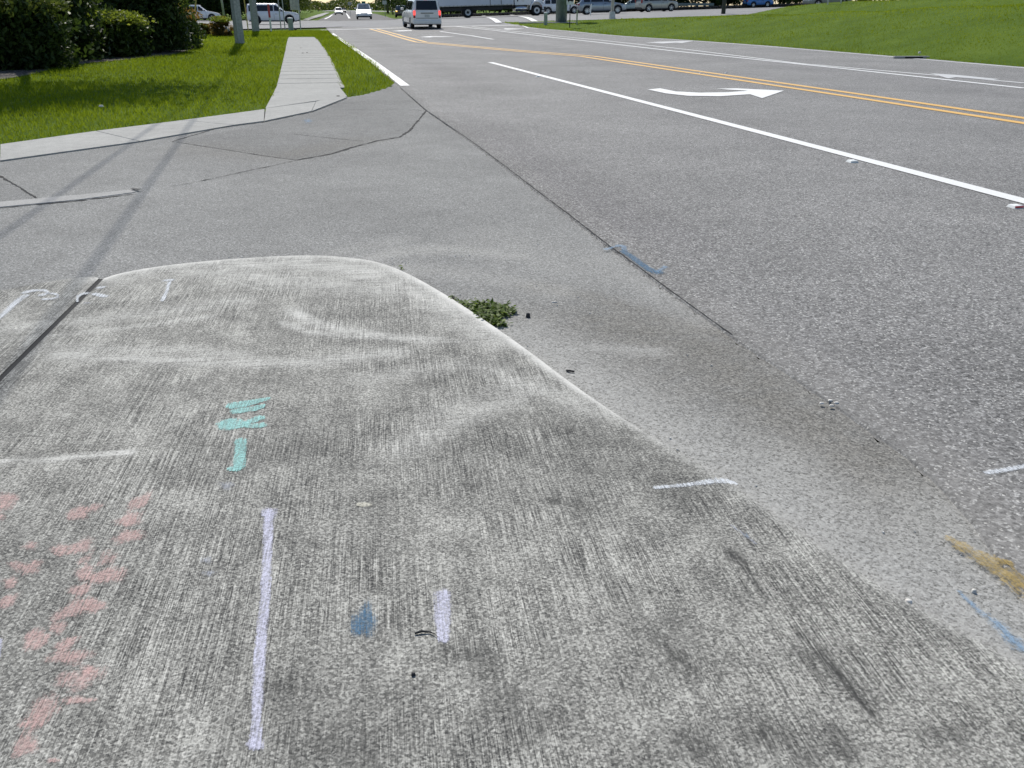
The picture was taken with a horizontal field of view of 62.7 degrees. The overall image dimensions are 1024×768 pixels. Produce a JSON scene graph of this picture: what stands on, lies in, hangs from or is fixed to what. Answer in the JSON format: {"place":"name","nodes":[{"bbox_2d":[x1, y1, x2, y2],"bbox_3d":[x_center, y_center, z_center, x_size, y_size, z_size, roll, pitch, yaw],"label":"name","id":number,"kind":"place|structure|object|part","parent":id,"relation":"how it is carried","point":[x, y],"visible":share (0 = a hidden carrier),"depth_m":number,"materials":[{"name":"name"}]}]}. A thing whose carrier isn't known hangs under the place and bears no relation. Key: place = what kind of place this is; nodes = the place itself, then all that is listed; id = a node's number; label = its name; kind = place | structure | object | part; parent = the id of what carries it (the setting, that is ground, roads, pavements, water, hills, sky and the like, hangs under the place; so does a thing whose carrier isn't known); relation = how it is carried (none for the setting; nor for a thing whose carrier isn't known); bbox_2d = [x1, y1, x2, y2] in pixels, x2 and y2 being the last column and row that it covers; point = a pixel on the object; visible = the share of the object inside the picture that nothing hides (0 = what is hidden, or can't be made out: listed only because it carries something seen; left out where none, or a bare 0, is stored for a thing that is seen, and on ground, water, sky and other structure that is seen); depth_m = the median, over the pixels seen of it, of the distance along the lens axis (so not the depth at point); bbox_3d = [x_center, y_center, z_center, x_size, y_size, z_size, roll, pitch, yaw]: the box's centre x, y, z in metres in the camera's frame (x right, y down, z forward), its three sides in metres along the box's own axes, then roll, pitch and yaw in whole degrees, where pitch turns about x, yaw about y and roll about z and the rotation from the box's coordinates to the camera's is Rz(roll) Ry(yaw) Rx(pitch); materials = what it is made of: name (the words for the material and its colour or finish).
{"place":"outdoors","nodes":[
{"label":"outdoors","id":0,"kind":"place"},
{"bbox_2d":[0,277,98,374],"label":"pavement","id":1,"kind":"structure","parent":0,"point":[30,315],"depth_m":3.93,"materials":[{"name":"concrete"}]},
{"bbox_2d":[0,33,288,143],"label":"lawn grass","id":2,"kind":"structure","parent":0,"point":[253,39],"depth_m":15.05,"materials":[{"name":"green plant"}]},
{"bbox_2d":[303,13,327,19],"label":"footpath","id":3,"kind":"structure","parent":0,"point":[315,16],"depth_m":151.75,"materials":[{"name":"concrete"}]},
{"bbox_2d":[317,11,396,20],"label":"road","id":4,"kind":"structure","parent":0,"point":[346,16],"depth_m":134.48,"materials":[{"name":"grey asphalt"}]},
{"bbox_2d":[334,7,342,14],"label":"passenger car","id":5,"kind":"object","parent":4,"relation":"on","point":[338,10],"visible":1,"depth_m":195.36,"materials":[{"name":"white paint"}]},
{"bbox_2d":[354,3,372,18],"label":"passenger car","id":6,"kind":"object","parent":4,"relation":"on","point":[363,10],"visible":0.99,"depth_m":110.84,"materials":[{"name":"white paint"}]},
{"bbox_2d":[327,10,394,11],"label":"junction","id":7,"kind":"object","parent":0,"point":[355,10],"visible":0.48,"depth_m":687.48,"materials":[{"name":"grey asphalt"}]},
{"bbox_2d":[441,6,465,13],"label":"roadside tree","id":8,"kind":"object","parent":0,"point":[451,12],"visible":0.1,"depth_m":109.85,"materials":[{"name":"green plant"}]},
{"bbox_2d":[0,9,922,475],"bbox_3d":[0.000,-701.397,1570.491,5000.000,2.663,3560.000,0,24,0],"label":"ground","id":9,"kind":"structure","parent":0,"point":[250,103],"depth_m":14.77,"materials":[{"name":"green plant"}]},
{"bbox_2d":[0,49,190,78],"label":"mulch bed","id":10,"kind":"object","parent":9,"relation":"on","point":[11,73],"visible":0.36,"depth_m":22.62,"materials":[{"name":"brown soil"}]},
{"bbox_2d":[0,0,99,70],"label":"hedge shrub","id":11,"kind":"object","parent":10,"relation":"on","point":[34,34],"visible":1,"depth_m":19.47,"materials":[{"name":"green plant"}]},
{"bbox_2d":[49,0,115,61],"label":"hedge shrub","id":12,"kind":"object","parent":10,"relation":"on","point":[85,33],"visible":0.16,"depth_m":23.13,"materials":[{"name":"green plant"}]},
{"bbox_2d":[79,5,158,56],"bbox_3d":[-12.311,-10.425,24.899,3.001,1.505,3.215,-18,30,-34],"label":"hedge shrub","id":13,"kind":"object","parent":10,"relation":"on","point":[126,34],"visible":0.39,"depth_m":24.54,"materials":[{"name":"green plant"}]},
{"bbox_2d":[89,0,195,51],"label":"hedge shrub","id":14,"kind":"object","parent":10,"relation":"on","point":[171,29],"visible":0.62,"depth_m":26.83,"materials":[{"name":"green plant"}]},
{"bbox_2d":[164,4,210,49],"bbox_3d":[-12.250,-12.636,29.767,2.707,1.549,3.792,0,24,0],"label":"hedge shrub","id":15,"kind":"object","parent":10,"relation":"on","point":[196,31],"visible":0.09,"depth_m":29.93,"materials":[{"name":"green plant"}]},
{"bbox_2d":[0,37,346,161],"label":"footpath","id":16,"kind":"structure","parent":9,"relation":"on","point":[309,81],"depth_m":11.19,"materials":[{"name":"concrete"}]},
{"bbox_2d":[189,0,213,10],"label":"roadside tree","id":17,"kind":"object","parent":9,"relation":"on","point":[197,3],"visible":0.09,"depth_m":108.56,"materials":[{"name":"green plant"}]},
{"bbox_2d":[198,23,211,34],"bbox_3d":[-16.510,-19.053,45.115,0.903,0.698,0.993,0,24,0],"label":"bush","id":18,"kind":"object","parent":9,"relation":"on","point":[203,26],"visible":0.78,"depth_m":45.00,"materials":[{"name":"green plant"}]},
{"bbox_2d":[197,0,229,16],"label":"roadside tree","id":19,"kind":"object","parent":9,"relation":"on","point":[206,4],"visible":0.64,"depth_m":108.08,"materials":[{"name":"green plant"}]},
{"bbox_2d":[206,0,231,19],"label":"roadside tree","id":20,"kind":"object","parent":9,"relation":"on","point":[223,4],"visible":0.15,"depth_m":108.33,"materials":[{"name":"green plant"}]},
{"bbox_2d":[208,15,233,35],"bbox_3d":[-15.204,-18.597,43.622,1.389,1.070,1.372,14,28,28],"label":"bush","id":21,"kind":"object","parent":9,"relation":"on","point":[218,24],"visible":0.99,"depth_m":43.45,"materials":[{"name":"green plant"}]},
{"bbox_2d":[220,0,229,30],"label":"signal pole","id":22,"kind":"object","parent":9,"relation":"on","point":[222,6],"visible":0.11,"depth_m":50.46,"materials":[{"name":"grey metal"}]},
{"bbox_2d":[215,0,256,16],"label":"roadside tree","id":23,"kind":"object","parent":9,"relation":"on","point":[228,9],"visible":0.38,"depth_m":108.15,"materials":[{"name":"green plant"}]},
{"bbox_2d":[230,0,244,43],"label":"utility pole","id":24,"kind":"object","parent":9,"relation":"on","point":[237,22],"depth_m":34.34,"materials":[{"name":"concrete"}]},
{"bbox_2d":[244,0,248,30],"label":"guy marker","id":25,"kind":"object","parent":9,"relation":"on","point":[246,15],"visible":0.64,"depth_m":51.99,"materials":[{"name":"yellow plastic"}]},
{"bbox_2d":[249,0,259,30],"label":"utility pole","id":26,"kind":"object","parent":9,"relation":"on","point":[254,15],"depth_m":50.91,"materials":[{"name":"concrete"}]},
{"bbox_2d":[195,29,330,38],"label":"corner grass","id":27,"kind":"structure","parent":9,"relation":"on","point":[300,33],"depth_m":48.25,"materials":[{"name":"green plant"}]},
{"bbox_2d":[267,4,271,30],"bbox_3d":[-14.680,-22.103,50.912,0.131,1.671,0.126,10,26,20],"label":"marker post","id":28,"kind":"object","parent":9,"relation":"on","point":[269,15],"visible":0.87,"depth_m":50.83,"materials":[{"name":"white plastic"}]},
{"bbox_2d":[256,0,289,11],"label":"roadside tree","id":29,"kind":"object","parent":9,"relation":"on","point":[285,7],"visible":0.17,"depth_m":108.26,"materials":[{"name":"green plant"}]},
{"bbox_2d":[278,0,285,29],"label":"street sign","id":30,"kind":"object","parent":9,"relation":"on","point":[283,14],"visible":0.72,"depth_m":53.86,"materials":[{"name":"grey metal"}]},
{"bbox_2d":[287,18,293,29],"bbox_3d":[-13.886,-22.570,52.675,0.340,0.752,0.340,0,24,0],"label":"cable pedestal","id":31,"kind":"object","parent":9,"relation":"on","point":[290,23],"visible":0.91,"depth_m":52.57,"materials":[{"name":"plastic"}]},
{"bbox_2d":[290,0,300,29],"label":"street sign","id":32,"kind":"object","parent":9,"relation":"on","point":[294,4],"visible":1,"depth_m":53.36,"materials":[{"name":"metal"}]},
{"bbox_2d":[284,0,314,11],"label":"roadside tree","id":33,"kind":"object","parent":9,"relation":"on","point":[301,3],"visible":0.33,"depth_m":126.73,"materials":[{"name":"green plant"}]},
{"bbox_2d":[281,0,318,12],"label":"roadside tree","id":34,"kind":"object","parent":9,"relation":"on","point":[307,5],"visible":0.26,"depth_m":135.87,"materials":[{"name":"green plant"}]},
{"bbox_2d":[314,32,394,96],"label":"verge grass","id":35,"kind":"structure","parent":9,"relation":"on","point":[331,47],"depth_m":20.41,"materials":[{"name":"green plant"}]},
{"bbox_2d":[374,0,396,14],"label":"roadside tree","id":36,"kind":"object","parent":9,"relation":"on","point":[389,5],"visible":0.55,"depth_m":219.61,"materials":[{"name":"green plant"}]},
{"bbox_2d":[375,0,401,13],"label":"roadside tree","id":37,"kind":"object","parent":9,"relation":"on","point":[385,4],"visible":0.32,"depth_m":252.28,"materials":[{"name":"green plant"}]},
{"bbox_2d":[292,0,504,10],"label":"woodland","id":38,"kind":"object","parent":9,"relation":"on","point":[326,6],"visible":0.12,"depth_m":702.24,"materials":[{"name":"green plant"}]},
{"bbox_2d":[394,5,405,17],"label":"passenger car","id":39,"kind":"object","parent":9,"relation":"on","point":[398,11],"visible":0.54,"depth_m":120.57,"materials":[{"name":"black paint"}]},
{"bbox_2d":[490,5,528,12],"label":"roadside tree","id":40,"kind":"object","parent":9,"relation":"on","point":[506,10],"visible":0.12,"depth_m":109.42,"materials":[{"name":"green plant"}]},
{"bbox_2d":[609,0,614,18],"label":"light pole","id":41,"kind":"object","parent":9,"relation":"on","point":[612,14],"visible":0.88,"depth_m":63.49,"materials":[{"name":"metal"}]},
{"bbox_2d":[614,0,627,3],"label":"roadside tree","id":42,"kind":"object","parent":9,"relation":"on","point":[619,1],"visible":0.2,"depth_m":108.96,"materials":[{"name":"green plant"}]},
{"bbox_2d":[669,0,690,6],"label":"roadside tree","id":43,"kind":"object","parent":9,"relation":"on","point":[679,1],"visible":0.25,"depth_m":109.84,"materials":[{"name":"green plant"}]},
{"bbox_2d":[678,3,713,9],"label":"guard rail","id":44,"kind":"object","parent":9,"relation":"on","point":[696,4],"visible":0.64,"depth_m":105.23,"materials":[{"name":"grey metal"}]},
{"bbox_2d":[682,0,720,6],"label":"roadside tree","id":45,"kind":"object","parent":9,"relation":"on","point":[704,1],"visible":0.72,"depth_m":108.92,"materials":[{"name":"green plant"}]},
{"bbox_2d":[721,0,726,13],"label":"wood pole","id":46,"kind":"object","parent":9,"relation":"on","point":[723,10],"depth_m":66.48,"materials":[{"name":"wood"}]},
{"bbox_2d":[708,0,741,5],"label":"roadside tree","id":47,"kind":"object","parent":9,"relation":"on","point":[735,2],"visible":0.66,"depth_m":110.31,"materials":[{"name":"green plant"}]},
{"bbox_2d":[775,0,802,3],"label":"roadside tree","id":48,"kind":"object","parent":9,"relation":"on","point":[787,1],"visible":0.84,"depth_m":109.16,"materials":[{"name":"green plant"}]},
{"bbox_2d":[460,5,493,12],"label":"roadside tree","id":49,"kind":"object","parent":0,"point":[474,11],"visible":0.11,"depth_m":109.27,"materials":[{"name":"green plant"}]},
{"bbox_2d":[196,7,783,28],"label":"cross street","id":50,"kind":"structure","parent":0,"point":[475,20],"depth_m":69.64,"materials":[{"name":"grey asphalt"}]},
{"bbox_2d":[189,5,220,20],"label":"passenger car","id":51,"kind":"object","parent":50,"relation":"on","point":[205,13],"visible":0.38,"depth_m":94.52,"materials":[{"name":"white paint"}]},
{"bbox_2d":[246,3,298,23],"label":"passenger car","id":52,"kind":"object","parent":50,"relation":"on","point":[262,10],"visible":0.59,"depth_m":74.65,"materials":[{"name":"white paint"}]},
{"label":"side window","id":53,"kind":"part","parent":52,"relation":"part of","materials":[{"name":"black glass"}]},
{"bbox_2d":[437,0,545,17],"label":"box truck","id":54,"kind":"object","parent":50,"relation":"on","point":[535,8],"visible":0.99,"depth_m":87.34,"materials":[{"name":"paint"}]},
{"bbox_2d":[540,0,576,14],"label":"passenger car","id":55,"kind":"object","parent":50,"relation":"on","point":[550,5],"visible":0.59,"depth_m":95.86,"materials":[{"name":"white paint"}]},
{"bbox_2d":[576,0,626,14],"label":"passenger car","id":56,"kind":"object","parent":50,"relation":"on","point":[583,6],"visible":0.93,"depth_m":80.81,"materials":[{"name":"silver metal"}]},
{"bbox_2d":[623,0,634,11],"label":"passenger car","id":57,"kind":"object","parent":50,"relation":"on","point":[630,4],"visible":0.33,"depth_m":105.05,"materials":[{"name":"green paint"}]},
{"bbox_2d":[635,0,677,11],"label":"passenger car","id":58,"kind":"object","parent":50,"relation":"on","point":[648,5],"visible":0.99,"depth_m":90.34,"materials":[{"name":"silver paint"}]},
{"bbox_2d":[802,0,851,4],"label":"passenger car","id":59,"kind":"object","parent":50,"relation":"on","point":[806,2],"visible":0.44,"depth_m":81.95,"materials":[{"name":"grey paint"}]},
{"bbox_2d":[0,255,1023,767],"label":"pavement","id":60,"kind":"structure","parent":0,"point":[268,511],"depth_m":2.08,"materials":[{"name":"concrete"}]},
{"bbox_2d":[414,630,436,635],"bbox_3d":[-0.188,0.559,1.884,0.061,0.007,0.017,6,25,13],"label":"twig","id":61,"kind":"object","parent":60,"relation":"on","point":[420,631],"visible":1,"depth_m":1.89,"materials":[{"name":"wood"}]},
{"bbox_2d":[0,83,1023,667],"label":"driveway","id":62,"kind":"structure","parent":0,"point":[394,175],"depth_m":4.66,"materials":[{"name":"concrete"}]},
{"bbox_2d":[0,189,137,207],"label":"kerb strip","id":63,"kind":"object","parent":62,"relation":"on","point":[49,199],"visible":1,"depth_m":6.28,"materials":[{"name":"concrete"}]},
{"bbox_2d":[457,297,518,326],"bbox_3d":[-0.082,-0.344,3.921,0.242,0.066,0.398,-10,26,-22],"label":"weed clump","id":64,"kind":"object","parent":62,"relation":"on","point":[489,316],"visible":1,"depth_m":3.91,"materials":[{"name":"green plant"}]},
{"bbox_2d":[312,0,877,8],"label":"sky","id":65,"kind":"structure","parent":0,"point":[324,1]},
{"bbox_2d":[441,0,885,16],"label":"verge bed","id":66,"kind":"object","parent":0,"point":[627,10],"visible":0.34,"depth_m":106.62,"materials":[{"name":"green plant"}]},
{"bbox_2d":[742,0,773,7],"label":"passenger car","id":67,"kind":"object","parent":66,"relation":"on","point":[754,3],"visible":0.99,"depth_m":107.16,"materials":[{"name":"blue paint"}]},
{"bbox_2d":[326,25,1023,600],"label":"road","id":68,"kind":"structure","parent":0,"point":[876,291],"depth_m":6.43,"materials":[{"name":"grey asphalt"}]},
{"bbox_2d":[400,0,441,28],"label":"minivan","id":69,"kind":"object","parent":68,"relation":"on","point":[422,12],"visible":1,"depth_m":52.71,"materials":[{"name":"white paint"}]},
{"bbox_3d":[-6.406,-23.992,53.230,0.152,0.522,1.630,-6,25,-13],"label":"side window","id":70,"kind":"part","parent":69,"relation":"part of","materials":[{"name":"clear glass"}]},
{"bbox_3d":[-5.355,-23.695,52.555,1.355,0.527,0.181,-6,25,-13],"label":"rear window","id":71,"kind":"part","parent":69,"relation":"part of","materials":[{"name":"black glass"}]},
{"bbox_2d":[846,159,858,162],"bbox_3d":[3.135,-2.053,7.738,0.083,0.020,0.083,-5,25,-12],"label":"road stud","id":72,"kind":"object","parent":68,"relation":"on","point":[852,161],"visible":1,"depth_m":7.71,"materials":[{"name":"white plastic"}]},
{"bbox_2d":[893,56,929,58],"bbox_3d":[11.356,-9.289,23.885,1.000,0.070,0.145,0,24,0],"label":"storm drain","id":73,"kind":"object","parent":68,"relation":"on","point":[909,57],"visible":0.95,"depth_m":23.84,"materials":[{"name":"concrete"}]},
{"bbox_2d":[1006,204,1023,208],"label":"road stud","id":74,"kind":"object","parent":68,"relation":"on","point":[1015,206],"visible":1,"depth_m":5.95,"materials":[{"name":"white plastic"}]},
{"bbox_2d":[502,0,1023,66],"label":"grass bank","id":75,"kind":"structure","parent":0,"point":[970,49],"depth_m":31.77,"materials":[{"name":"green plant"}]},
{"bbox_2d":[544,12,547,24],"bbox_3d":[2.248,-24.362,56.036,0.260,0.832,0.260,0,24,0],"label":"cable pedestal","id":76,"kind":"object","parent":75,"relation":"on","point":[545,17],"visible":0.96,"depth_m":55.93,"materials":[{"name":"plastic"}]},
{"bbox_2d":[519,22,575,23],"bbox_3d":[2.527,-25.474,59.318,4.100,0.160,1.700,0,24,0],"label":"concrete pad","id":77,"kind":"object","parent":75,"relation":"on","point":[543,22],"visible":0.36,"depth_m":58.52,"materials":[{"name":"grey concrete"}]},
{"bbox_2d":[556,0,566,21],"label":"signal mast","id":78,"kind":"object","parent":77,"relation":"on","point":[561,10],"depth_m":58.75,"materials":[{"name":"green metal"}]},
{"bbox_2d":[567,0,573,27],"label":"arrow sign","id":79,"kind":"object","parent":75,"relation":"on","point":[570,2],"visible":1,"depth_m":51.98,"materials":[{"name":"white plastic"}]}
]}

